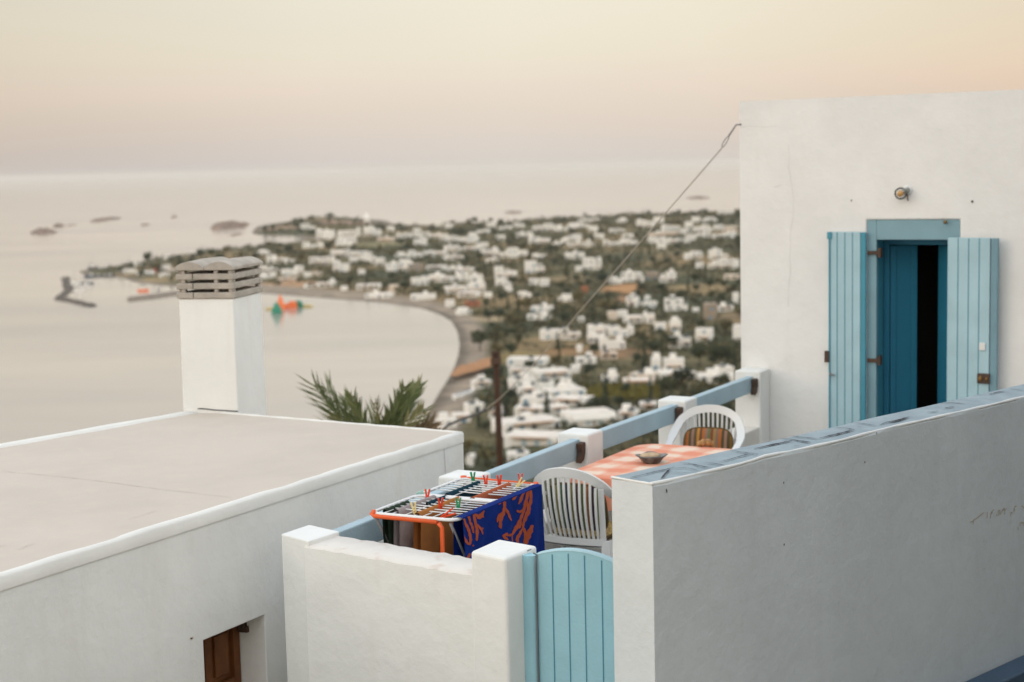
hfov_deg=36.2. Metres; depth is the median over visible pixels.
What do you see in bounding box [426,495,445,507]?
hung cloth
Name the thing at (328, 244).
dark tree
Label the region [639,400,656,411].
town house
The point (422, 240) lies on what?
town house
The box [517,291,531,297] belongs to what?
town house
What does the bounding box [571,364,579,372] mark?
town house
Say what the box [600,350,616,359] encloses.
town house
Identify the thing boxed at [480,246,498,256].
town house
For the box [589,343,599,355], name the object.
dark tree
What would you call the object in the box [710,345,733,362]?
dark tree
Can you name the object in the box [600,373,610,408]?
cypress tree
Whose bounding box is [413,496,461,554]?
hung towel
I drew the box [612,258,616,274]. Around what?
cypress tree
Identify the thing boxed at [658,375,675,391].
dark tree
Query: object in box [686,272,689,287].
cypress tree
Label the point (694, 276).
dark tree
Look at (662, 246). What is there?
town house
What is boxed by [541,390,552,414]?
conifer tree
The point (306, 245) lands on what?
town house
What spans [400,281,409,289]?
dark tree
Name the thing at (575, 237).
town house
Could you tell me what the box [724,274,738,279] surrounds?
town house
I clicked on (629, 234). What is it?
town house
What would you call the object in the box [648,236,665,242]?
town house
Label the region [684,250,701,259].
town house
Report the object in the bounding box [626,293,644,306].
town house
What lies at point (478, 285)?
town house
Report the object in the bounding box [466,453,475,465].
town house
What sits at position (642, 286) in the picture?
dark tree
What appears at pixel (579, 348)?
town house
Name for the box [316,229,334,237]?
town house
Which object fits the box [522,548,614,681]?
garden gate
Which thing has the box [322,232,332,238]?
town house
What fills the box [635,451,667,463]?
pottery bowl
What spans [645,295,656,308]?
town house
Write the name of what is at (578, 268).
town house
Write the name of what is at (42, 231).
islet
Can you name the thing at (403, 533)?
hung cloth
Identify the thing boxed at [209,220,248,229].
islet
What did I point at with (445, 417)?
town house
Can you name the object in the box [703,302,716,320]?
town house
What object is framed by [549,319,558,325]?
dark tree
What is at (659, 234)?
town house
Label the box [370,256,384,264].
town house
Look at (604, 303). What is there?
olive tree
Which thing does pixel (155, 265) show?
olive tree
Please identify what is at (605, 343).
town house
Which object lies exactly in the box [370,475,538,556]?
drying rack
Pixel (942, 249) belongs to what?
door leaf
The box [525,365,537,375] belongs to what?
town house
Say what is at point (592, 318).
cypress tree
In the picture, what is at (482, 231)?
town house
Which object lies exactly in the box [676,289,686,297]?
dark tree
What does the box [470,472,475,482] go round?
clothes peg
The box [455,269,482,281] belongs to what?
town house
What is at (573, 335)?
town house
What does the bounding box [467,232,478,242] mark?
town house
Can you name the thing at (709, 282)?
dark tree
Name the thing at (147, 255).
dark tree
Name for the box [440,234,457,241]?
town house
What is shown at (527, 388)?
town house
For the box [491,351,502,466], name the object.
utility pole
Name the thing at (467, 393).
beached boat
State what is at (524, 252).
town house
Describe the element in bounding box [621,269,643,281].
town house
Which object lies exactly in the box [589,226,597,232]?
town house
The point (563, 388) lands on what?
town house
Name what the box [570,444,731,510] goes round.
tablecloth
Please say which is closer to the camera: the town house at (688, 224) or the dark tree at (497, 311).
the dark tree at (497, 311)
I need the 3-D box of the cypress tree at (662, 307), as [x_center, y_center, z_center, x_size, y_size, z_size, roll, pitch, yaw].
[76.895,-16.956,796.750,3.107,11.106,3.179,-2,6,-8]
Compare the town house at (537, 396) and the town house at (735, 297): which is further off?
the town house at (735, 297)
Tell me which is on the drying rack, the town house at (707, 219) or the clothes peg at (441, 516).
the clothes peg at (441, 516)
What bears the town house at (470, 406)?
on the ground
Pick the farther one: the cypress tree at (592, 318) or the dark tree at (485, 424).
the cypress tree at (592, 318)
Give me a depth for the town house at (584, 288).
957.33 m
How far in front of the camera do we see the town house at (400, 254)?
1360.23 m
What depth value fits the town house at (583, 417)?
468.15 m
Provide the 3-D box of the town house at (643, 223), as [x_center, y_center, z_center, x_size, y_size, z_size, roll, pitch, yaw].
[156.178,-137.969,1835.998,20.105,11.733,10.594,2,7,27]
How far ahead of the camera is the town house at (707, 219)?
1975.04 m
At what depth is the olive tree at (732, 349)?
603.15 m
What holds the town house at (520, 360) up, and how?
on the ground
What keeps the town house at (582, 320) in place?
on the ground
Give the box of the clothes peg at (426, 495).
[424,489,429,497]
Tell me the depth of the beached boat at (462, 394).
542.91 m
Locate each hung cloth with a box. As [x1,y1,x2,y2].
[382,500,409,544]
[394,495,435,547]
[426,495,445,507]
[445,481,481,512]
[468,482,512,510]
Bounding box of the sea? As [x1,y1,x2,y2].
[0,163,739,443]
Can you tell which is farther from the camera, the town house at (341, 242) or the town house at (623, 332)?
the town house at (341, 242)
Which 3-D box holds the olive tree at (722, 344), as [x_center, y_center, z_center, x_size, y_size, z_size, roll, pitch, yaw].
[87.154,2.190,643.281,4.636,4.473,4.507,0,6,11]
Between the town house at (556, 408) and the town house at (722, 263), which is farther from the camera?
the town house at (722, 263)
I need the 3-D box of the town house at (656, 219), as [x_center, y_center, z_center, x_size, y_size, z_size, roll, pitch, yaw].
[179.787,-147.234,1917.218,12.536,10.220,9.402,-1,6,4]
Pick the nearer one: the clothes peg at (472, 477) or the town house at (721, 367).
the clothes peg at (472, 477)
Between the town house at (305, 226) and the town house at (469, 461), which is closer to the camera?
the town house at (469, 461)
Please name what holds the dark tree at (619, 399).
on the ground
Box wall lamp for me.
[894,185,912,200]
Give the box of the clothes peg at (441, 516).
[440,507,455,517]
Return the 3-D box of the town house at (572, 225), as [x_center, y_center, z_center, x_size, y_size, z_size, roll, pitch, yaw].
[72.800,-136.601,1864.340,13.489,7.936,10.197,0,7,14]
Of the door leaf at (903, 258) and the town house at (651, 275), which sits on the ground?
the town house at (651, 275)
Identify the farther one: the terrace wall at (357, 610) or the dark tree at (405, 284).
the dark tree at (405, 284)
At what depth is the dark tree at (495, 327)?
726.41 m
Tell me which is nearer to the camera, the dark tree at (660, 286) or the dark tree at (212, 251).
the dark tree at (660, 286)
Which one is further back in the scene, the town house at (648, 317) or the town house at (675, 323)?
the town house at (648, 317)
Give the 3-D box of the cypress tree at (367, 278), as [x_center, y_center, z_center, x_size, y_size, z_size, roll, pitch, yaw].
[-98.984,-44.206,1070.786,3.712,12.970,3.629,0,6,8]
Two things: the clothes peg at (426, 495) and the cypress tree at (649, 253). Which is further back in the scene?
the cypress tree at (649, 253)
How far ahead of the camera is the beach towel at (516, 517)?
8.45 m
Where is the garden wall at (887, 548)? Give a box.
[611,384,1023,681]
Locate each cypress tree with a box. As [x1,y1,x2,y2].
[366,269,369,282]
[476,405,482,429]
[482,259,486,275]
[502,379,511,415]
[506,292,509,308]
[515,294,520,315]
[555,331,560,349]
[557,341,561,358]
[590,298,595,322]
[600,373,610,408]
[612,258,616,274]
[640,337,648,368]
[647,240,651,255]
[647,375,653,400]
[658,332,664,353]
[659,379,664,398]
[661,297,664,315]
[683,381,686,395]
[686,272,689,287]
[731,346,736,367]
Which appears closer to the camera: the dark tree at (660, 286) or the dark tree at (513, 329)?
the dark tree at (513, 329)
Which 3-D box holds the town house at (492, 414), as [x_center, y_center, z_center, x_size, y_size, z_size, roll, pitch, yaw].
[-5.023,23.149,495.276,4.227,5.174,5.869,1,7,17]
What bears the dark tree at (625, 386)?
on the ground
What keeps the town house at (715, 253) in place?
on the ground
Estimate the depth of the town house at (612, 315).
790.14 m
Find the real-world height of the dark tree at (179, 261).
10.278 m
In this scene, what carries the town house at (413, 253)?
on the ground
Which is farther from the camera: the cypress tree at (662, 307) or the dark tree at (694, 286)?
the dark tree at (694, 286)
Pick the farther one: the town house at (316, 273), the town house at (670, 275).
the town house at (316, 273)
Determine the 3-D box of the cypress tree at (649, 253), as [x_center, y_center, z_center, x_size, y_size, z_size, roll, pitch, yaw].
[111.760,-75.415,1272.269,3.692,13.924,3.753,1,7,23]
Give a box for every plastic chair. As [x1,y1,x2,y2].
[533,467,612,557]
[666,404,744,448]
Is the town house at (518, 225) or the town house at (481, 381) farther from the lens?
the town house at (518, 225)
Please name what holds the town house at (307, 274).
on the ground
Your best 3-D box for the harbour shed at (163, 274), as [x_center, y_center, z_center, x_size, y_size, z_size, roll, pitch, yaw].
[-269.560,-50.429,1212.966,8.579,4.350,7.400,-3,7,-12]
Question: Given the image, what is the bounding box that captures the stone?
[640,452,659,456]
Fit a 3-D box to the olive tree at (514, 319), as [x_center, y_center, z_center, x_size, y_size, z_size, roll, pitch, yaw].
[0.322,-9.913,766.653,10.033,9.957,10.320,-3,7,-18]
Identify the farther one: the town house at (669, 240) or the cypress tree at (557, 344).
the town house at (669, 240)
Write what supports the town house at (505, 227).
on the ground
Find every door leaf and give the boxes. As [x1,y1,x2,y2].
[890,245,916,413]
[937,245,947,403]
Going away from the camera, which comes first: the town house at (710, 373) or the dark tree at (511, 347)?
the town house at (710, 373)
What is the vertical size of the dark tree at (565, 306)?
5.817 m
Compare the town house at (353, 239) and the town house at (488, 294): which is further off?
the town house at (353, 239)
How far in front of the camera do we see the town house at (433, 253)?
1348.56 m
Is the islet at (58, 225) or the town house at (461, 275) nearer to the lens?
the town house at (461, 275)
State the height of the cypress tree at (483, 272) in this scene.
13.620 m
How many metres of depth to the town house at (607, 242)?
1437.97 m
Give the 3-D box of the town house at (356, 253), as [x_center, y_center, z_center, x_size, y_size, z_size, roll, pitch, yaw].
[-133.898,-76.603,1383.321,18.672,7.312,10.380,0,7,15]
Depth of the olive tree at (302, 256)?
1314.19 m
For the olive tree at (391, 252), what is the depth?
1358.89 m
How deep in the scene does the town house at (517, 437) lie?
440.19 m
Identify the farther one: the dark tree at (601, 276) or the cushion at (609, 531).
the dark tree at (601, 276)
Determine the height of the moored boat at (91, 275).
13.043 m
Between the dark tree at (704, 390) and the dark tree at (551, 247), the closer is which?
the dark tree at (704, 390)
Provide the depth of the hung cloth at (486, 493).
8.70 m
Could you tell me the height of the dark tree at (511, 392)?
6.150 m
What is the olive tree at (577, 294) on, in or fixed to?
on the ground
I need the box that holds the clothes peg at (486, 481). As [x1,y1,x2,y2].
[483,475,487,486]
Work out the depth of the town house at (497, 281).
1018.24 m
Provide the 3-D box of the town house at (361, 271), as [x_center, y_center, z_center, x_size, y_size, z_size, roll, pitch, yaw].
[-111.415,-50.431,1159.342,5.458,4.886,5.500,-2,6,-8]
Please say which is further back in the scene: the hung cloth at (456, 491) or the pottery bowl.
the pottery bowl
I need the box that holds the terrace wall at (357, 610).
[282,525,535,681]
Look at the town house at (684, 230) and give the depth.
1662.19 m
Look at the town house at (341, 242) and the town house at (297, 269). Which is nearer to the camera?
the town house at (297, 269)
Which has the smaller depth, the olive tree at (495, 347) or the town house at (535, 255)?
the olive tree at (495, 347)
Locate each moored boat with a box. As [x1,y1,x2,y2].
[71,271,79,285]
[84,261,96,276]
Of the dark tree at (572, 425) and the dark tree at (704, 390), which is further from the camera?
the dark tree at (704, 390)
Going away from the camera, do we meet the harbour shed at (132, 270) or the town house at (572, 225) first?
the harbour shed at (132, 270)
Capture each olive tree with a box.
[151,262,161,268]
[297,253,305,261]
[387,248,396,255]
[463,439,474,448]
[475,446,495,461]
[488,328,508,343]
[490,342,504,351]
[503,310,524,325]
[516,297,531,308]
[517,243,527,248]
[527,245,537,251]
[547,293,554,297]
[550,355,561,366]
[570,288,586,303]
[595,298,614,311]
[635,330,642,336]
[695,379,711,390]
[718,318,732,328]
[718,341,728,346]
[726,347,739,357]
[731,306,740,317]
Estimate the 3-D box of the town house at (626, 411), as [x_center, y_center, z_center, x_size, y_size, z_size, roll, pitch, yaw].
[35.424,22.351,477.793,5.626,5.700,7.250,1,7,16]
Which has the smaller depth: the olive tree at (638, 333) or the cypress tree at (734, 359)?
the cypress tree at (734, 359)
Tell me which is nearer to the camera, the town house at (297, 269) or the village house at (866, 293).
the village house at (866, 293)
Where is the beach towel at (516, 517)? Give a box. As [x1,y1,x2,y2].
[453,484,544,558]
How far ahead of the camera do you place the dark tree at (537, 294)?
910.36 m
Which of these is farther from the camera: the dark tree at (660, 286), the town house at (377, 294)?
the town house at (377, 294)
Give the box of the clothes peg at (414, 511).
[410,502,416,514]
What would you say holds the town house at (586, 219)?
on the ground
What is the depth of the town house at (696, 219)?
1989.70 m
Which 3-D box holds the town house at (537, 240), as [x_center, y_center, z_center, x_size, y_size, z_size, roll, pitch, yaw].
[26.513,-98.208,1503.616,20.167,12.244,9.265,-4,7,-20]
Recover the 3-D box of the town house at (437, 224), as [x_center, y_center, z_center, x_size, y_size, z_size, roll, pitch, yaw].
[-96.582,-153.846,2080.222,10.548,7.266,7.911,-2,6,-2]
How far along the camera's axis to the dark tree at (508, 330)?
719.42 m
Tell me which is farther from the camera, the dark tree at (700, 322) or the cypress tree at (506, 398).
the dark tree at (700, 322)
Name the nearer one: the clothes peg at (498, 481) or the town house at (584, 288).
the clothes peg at (498, 481)
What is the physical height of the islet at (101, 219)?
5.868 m
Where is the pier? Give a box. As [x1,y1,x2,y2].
[127,290,178,300]
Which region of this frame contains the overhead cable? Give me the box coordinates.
[442,124,741,429]
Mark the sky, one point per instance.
(89, 88)
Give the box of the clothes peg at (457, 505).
[455,498,460,510]
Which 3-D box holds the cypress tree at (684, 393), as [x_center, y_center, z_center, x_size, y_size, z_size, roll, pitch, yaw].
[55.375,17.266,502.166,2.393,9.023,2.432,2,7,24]
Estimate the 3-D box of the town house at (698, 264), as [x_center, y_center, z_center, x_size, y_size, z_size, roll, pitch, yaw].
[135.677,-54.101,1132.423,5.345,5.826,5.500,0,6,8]
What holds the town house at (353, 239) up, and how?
on the ground
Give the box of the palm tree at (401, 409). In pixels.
[295,368,444,429]
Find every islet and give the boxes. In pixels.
[30,227,56,234]
[53,223,64,227]
[90,217,119,221]
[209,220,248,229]
[504,211,522,212]
[688,196,709,198]
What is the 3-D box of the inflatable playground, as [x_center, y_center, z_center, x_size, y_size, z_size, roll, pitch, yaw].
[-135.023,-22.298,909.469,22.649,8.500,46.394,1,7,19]
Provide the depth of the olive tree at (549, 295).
911.82 m
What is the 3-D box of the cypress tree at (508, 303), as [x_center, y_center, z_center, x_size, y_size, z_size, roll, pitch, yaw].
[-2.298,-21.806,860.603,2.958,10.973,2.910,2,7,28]
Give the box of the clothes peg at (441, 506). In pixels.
[437,498,442,511]
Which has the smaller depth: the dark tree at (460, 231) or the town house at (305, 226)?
the dark tree at (460, 231)
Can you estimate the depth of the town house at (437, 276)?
1066.86 m
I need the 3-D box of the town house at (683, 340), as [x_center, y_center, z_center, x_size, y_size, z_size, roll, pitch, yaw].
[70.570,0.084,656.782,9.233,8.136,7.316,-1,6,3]
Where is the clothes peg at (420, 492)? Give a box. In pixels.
[416,488,427,494]
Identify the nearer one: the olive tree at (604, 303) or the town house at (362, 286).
the olive tree at (604, 303)
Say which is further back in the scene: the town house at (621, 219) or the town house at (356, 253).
the town house at (621, 219)
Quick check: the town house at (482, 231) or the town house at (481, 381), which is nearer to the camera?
the town house at (481, 381)
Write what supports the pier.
in the sea
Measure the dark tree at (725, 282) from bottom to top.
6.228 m
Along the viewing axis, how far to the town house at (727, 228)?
1678.64 m
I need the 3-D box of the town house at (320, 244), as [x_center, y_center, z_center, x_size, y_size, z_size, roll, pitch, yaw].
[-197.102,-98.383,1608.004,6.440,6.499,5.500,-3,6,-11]
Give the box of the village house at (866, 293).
[739,89,1023,440]
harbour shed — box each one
[123,268,135,273]
[157,264,170,270]
[158,273,169,276]
[165,268,177,272]
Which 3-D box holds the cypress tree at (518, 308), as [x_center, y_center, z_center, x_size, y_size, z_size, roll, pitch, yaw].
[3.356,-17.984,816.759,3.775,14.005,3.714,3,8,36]
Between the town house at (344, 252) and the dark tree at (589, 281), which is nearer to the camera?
the dark tree at (589, 281)
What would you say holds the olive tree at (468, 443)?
on the ground
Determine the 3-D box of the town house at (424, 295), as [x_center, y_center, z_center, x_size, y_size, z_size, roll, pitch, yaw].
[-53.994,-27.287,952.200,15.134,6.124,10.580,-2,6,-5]
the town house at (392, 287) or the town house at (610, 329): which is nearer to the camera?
the town house at (610, 329)
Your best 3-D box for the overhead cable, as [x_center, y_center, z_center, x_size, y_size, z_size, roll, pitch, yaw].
[0.198,0.118,22.017,0.367,5.782,16.368,-3,7,-13]
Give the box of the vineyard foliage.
[583,381,660,400]
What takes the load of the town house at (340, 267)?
on the ground
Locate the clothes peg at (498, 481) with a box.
[496,475,501,485]
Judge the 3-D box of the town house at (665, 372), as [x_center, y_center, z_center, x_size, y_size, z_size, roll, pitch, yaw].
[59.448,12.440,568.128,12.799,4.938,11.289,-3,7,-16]
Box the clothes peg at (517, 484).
[515,477,524,488]
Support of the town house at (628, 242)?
on the ground
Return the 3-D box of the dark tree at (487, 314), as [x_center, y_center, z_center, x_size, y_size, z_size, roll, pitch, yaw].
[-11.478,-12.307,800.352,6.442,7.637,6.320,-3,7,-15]
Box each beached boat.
[452,393,460,399]
[459,391,464,398]
[463,390,470,396]
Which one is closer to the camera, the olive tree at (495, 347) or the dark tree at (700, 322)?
the olive tree at (495, 347)
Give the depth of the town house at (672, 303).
829.57 m
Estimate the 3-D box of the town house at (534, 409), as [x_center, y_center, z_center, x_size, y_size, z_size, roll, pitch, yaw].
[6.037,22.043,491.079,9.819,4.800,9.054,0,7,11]
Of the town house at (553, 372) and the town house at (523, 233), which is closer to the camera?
the town house at (553, 372)
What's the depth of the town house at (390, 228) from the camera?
1947.07 m
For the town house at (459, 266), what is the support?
on the ground
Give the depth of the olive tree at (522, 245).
1403.29 m
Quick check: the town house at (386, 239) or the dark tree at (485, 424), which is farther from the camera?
the town house at (386, 239)
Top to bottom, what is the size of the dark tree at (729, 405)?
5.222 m
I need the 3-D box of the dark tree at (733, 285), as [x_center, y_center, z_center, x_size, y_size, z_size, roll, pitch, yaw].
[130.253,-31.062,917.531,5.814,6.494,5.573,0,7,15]
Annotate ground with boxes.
[80,210,740,509]
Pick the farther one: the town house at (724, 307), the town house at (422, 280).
the town house at (422, 280)
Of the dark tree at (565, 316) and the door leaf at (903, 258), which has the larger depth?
the dark tree at (565, 316)
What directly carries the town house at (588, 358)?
on the ground
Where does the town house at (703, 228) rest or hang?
on the ground
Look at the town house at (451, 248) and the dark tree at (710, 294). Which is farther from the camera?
the town house at (451, 248)
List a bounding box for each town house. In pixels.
[258,250,269,254]
[260,266,277,272]
[260,272,269,278]
[266,254,284,263]
[270,272,276,277]
[278,277,296,281]
[281,265,303,275]
[300,223,315,228]
[302,242,315,247]
[303,278,335,287]
[304,272,310,277]
[309,255,334,264]
[311,271,321,275]
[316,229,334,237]
[317,242,323,246]
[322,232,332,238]
[330,247,349,256]
[333,260,349,271]
[335,240,351,245]
[336,236,356,243]
[338,226,360,236]
[341,286,347,290]
[349,250,372,256]
[349,257,359,262]
[356,283,381,289]
[358,269,365,274]
[360,255,371,260]
[364,225,380,235]
[365,290,393,297]
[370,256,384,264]
[377,235,394,241]
[386,258,412,271]
[387,226,393,231]
[389,284,398,291]
[395,252,407,256]
[396,232,413,237]
[408,250,422,257]
[408,263,423,271]
[411,275,428,285]
[411,291,435,299]
[413,228,424,237]
[413,237,426,244]
[424,250,445,256]
[426,231,448,237]
[426,264,446,269]
[429,271,454,281]
[435,222,442,226]
[436,412,456,428]
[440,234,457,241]
[443,253,463,259]
[444,244,460,252]
[444,279,485,293]
[445,223,452,227]
[445,299,454,306]
[446,263,473,271]
[451,412,470,422]
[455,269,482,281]
[455,307,471,314]
[457,290,480,296]
[458,237,466,242]
[462,244,478,250]
[464,299,479,306]
[464,399,484,412]
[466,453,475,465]
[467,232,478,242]
[471,375,491,388]
[476,229,489,232]
[478,242,487,248]
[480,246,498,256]
[484,292,491,297]
[485,256,498,262]
[489,405,504,418]
[491,412,560,436]
[494,265,510,277]
[494,270,516,276]
[495,278,504,285]
[496,235,504,239]
[498,226,511,229]
[501,279,512,285]
[502,247,517,257]
[504,286,512,291]
[504,429,561,447]
[506,356,548,365]
[506,447,528,461]
[508,365,524,376]
[508,372,536,389]
[513,223,524,226]
[514,402,546,416]
[516,231,531,237]
[516,381,537,397]
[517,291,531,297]
[518,250,527,255]
[520,390,552,403]
[525,261,543,272]
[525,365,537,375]
[527,314,537,319]
[528,233,549,244]
[529,278,538,284]
[530,302,553,311]
[530,365,571,379]
[532,223,552,231]
[532,253,546,258]
[538,378,574,391]
[539,278,549,285]
[539,312,551,319]
[540,327,561,339]
[541,382,585,394]
[549,401,569,414]
[551,394,593,406]
[553,237,568,245]
[554,225,567,231]
[558,294,575,300]
[560,407,616,426]
[562,325,580,339]
[563,250,584,259]
[566,234,581,239]
[567,223,579,227]
[568,239,594,246]
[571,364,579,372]
[575,266,582,270]
[575,352,596,364]
[576,345,581,351]
[578,218,599,222]
[578,222,588,227]
[578,317,584,322]
[581,286,587,291]
[583,257,601,269]
[587,323,620,335]
[587,332,599,342]
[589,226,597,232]
[594,233,603,238]
[599,333,625,349]
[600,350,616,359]
[601,369,618,382]
[603,240,620,245]
[607,276,622,283]
[607,311,617,319]
[609,228,624,232]
[616,217,627,222]
[617,310,627,317]
[618,404,638,419]
[620,239,637,245]
[620,323,633,336]
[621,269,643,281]
[622,233,633,238]
[623,310,654,323]
[623,377,653,384]
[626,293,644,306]
[629,367,657,380]
[636,218,654,226]
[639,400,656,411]
[645,272,658,279]
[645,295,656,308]
[648,230,679,236]
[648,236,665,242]
[651,352,683,370]
[653,216,663,223]
[654,316,680,330]
[654,367,695,379]
[657,243,665,249]
[660,269,675,282]
[661,225,679,231]
[664,295,687,310]
[665,237,695,243]
[669,331,690,348]
[679,228,690,233]
[684,221,692,226]
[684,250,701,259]
[686,234,694,237]
[692,217,699,221]
[692,307,699,312]
[693,225,708,231]
[695,231,709,237]
[695,327,712,341]
[696,262,702,268]
[697,368,733,383]
[701,217,716,221]
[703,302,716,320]
[708,258,738,268]
[709,224,723,230]
[709,247,727,258]
[714,363,733,371]
[717,209,733,214]
[718,302,733,311]
[721,231,736,237]
[723,226,737,231]
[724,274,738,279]
[733,292,738,303]
[733,324,740,340]
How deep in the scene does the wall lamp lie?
13.11 m
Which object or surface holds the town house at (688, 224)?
on the ground
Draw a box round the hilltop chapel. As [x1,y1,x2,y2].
[363,213,369,221]
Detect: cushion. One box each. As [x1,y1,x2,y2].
[547,482,608,530]
[552,521,611,538]
[683,427,733,448]
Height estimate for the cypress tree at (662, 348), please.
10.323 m
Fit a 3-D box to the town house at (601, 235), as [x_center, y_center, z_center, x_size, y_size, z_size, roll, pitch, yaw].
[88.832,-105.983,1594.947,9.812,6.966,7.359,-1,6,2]
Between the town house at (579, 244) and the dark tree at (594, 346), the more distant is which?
the town house at (579, 244)
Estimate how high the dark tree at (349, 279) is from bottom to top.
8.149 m
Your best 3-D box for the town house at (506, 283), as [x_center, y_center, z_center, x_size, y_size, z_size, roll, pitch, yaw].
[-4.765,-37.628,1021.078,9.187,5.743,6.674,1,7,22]
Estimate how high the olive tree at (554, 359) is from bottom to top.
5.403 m
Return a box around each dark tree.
[142,252,152,262]
[176,259,184,264]
[196,248,204,256]
[207,249,215,255]
[214,252,224,256]
[283,244,293,251]
[324,242,331,250]
[345,275,355,285]
[396,238,404,245]
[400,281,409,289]
[403,244,411,252]
[433,285,441,292]
[456,228,464,235]
[470,328,491,349]
[482,420,490,430]
[483,310,493,322]
[484,364,502,381]
[490,325,501,331]
[492,308,504,321]
[496,292,506,302]
[500,327,510,339]
[501,387,517,398]
[503,341,518,355]
[508,275,517,283]
[510,326,518,337]
[514,332,522,345]
[524,359,538,366]
[533,292,541,297]
[544,244,554,255]
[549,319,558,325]
[560,311,570,323]
[562,304,570,309]
[567,422,578,428]
[582,363,595,376]
[585,279,593,284]
[586,396,603,407]
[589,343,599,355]
[595,273,608,283]
[605,254,613,262]
[610,305,618,310]
[613,396,624,404]
[620,382,629,390]
[632,289,640,295]
[633,352,641,363]
[636,282,647,289]
[647,340,659,355]
[657,283,666,289]
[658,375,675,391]
[665,335,678,348]
[671,366,695,386]
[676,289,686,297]
[689,273,700,283]
[689,343,708,363]
[692,284,699,292]
[695,319,704,326]
[697,388,710,393]
[697,413,706,420]
[700,415,723,426]
[704,279,713,289]
[706,290,715,296]
[707,356,718,366]
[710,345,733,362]
[712,373,729,384]
[717,292,725,299]
[719,280,728,288]
[720,402,732,408]
[730,283,738,290]
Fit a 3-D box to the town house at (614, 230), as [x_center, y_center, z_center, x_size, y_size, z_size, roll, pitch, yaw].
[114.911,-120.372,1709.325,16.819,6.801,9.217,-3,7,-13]
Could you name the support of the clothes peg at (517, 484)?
attached to the drying rack
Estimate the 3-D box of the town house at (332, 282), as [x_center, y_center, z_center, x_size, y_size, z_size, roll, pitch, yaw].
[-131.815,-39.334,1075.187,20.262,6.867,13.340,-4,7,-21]
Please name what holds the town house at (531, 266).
on the ground
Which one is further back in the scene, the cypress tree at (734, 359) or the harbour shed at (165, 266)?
the harbour shed at (165, 266)
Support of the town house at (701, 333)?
on the ground
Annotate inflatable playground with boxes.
[265,295,312,313]
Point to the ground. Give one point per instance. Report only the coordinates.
(469, 350)
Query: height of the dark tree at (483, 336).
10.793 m
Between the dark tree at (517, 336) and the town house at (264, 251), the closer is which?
the dark tree at (517, 336)
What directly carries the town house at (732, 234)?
on the ground
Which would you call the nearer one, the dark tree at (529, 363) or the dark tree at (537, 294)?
the dark tree at (529, 363)
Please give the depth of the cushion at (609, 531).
9.80 m
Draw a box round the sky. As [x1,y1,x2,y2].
[0,0,1023,179]
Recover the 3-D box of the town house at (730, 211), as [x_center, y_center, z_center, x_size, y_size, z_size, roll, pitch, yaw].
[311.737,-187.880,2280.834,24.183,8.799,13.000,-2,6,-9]
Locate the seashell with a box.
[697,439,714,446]
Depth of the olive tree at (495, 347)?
661.41 m
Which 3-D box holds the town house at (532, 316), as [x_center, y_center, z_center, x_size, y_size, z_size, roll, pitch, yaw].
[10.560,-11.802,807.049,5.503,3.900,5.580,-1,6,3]
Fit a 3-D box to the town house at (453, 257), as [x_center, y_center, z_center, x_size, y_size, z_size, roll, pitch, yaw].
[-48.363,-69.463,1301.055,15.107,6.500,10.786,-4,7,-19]
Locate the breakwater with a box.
[54,277,95,305]
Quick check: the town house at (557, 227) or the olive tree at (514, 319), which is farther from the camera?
the town house at (557, 227)
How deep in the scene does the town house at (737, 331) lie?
673.97 m
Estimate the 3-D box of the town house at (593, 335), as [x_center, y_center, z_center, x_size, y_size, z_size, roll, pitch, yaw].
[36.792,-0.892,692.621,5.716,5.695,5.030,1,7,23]
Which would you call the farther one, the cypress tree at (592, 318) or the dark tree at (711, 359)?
the cypress tree at (592, 318)
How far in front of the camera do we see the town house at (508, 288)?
975.22 m
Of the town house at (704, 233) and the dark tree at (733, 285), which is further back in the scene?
the town house at (704, 233)
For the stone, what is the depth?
10.46 m
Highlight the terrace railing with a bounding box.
[333,367,769,552]
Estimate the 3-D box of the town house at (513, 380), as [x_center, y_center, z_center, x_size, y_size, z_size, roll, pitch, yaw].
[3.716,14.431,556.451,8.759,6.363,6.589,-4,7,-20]
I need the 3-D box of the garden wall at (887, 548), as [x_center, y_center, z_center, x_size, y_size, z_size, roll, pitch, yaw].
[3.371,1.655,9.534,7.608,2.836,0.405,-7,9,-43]
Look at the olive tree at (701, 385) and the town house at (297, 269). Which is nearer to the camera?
the olive tree at (701, 385)
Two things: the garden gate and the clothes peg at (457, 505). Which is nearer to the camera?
the garden gate
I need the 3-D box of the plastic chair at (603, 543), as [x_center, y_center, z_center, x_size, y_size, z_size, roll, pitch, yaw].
[0.463,1.180,9.905,0.580,0.873,0.583,2,7,27]
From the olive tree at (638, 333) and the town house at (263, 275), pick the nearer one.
the olive tree at (638, 333)
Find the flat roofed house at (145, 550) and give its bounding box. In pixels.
[0,256,463,681]
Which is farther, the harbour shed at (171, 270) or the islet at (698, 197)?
the islet at (698, 197)
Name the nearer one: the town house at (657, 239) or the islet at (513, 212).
the town house at (657, 239)
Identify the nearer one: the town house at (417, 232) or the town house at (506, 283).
the town house at (506, 283)
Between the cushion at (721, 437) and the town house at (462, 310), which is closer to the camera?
the cushion at (721, 437)
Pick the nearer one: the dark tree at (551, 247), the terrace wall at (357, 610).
the terrace wall at (357, 610)
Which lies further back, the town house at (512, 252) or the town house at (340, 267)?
the town house at (512, 252)
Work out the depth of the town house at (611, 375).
560.82 m
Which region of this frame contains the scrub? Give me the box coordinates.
[104,210,740,470]

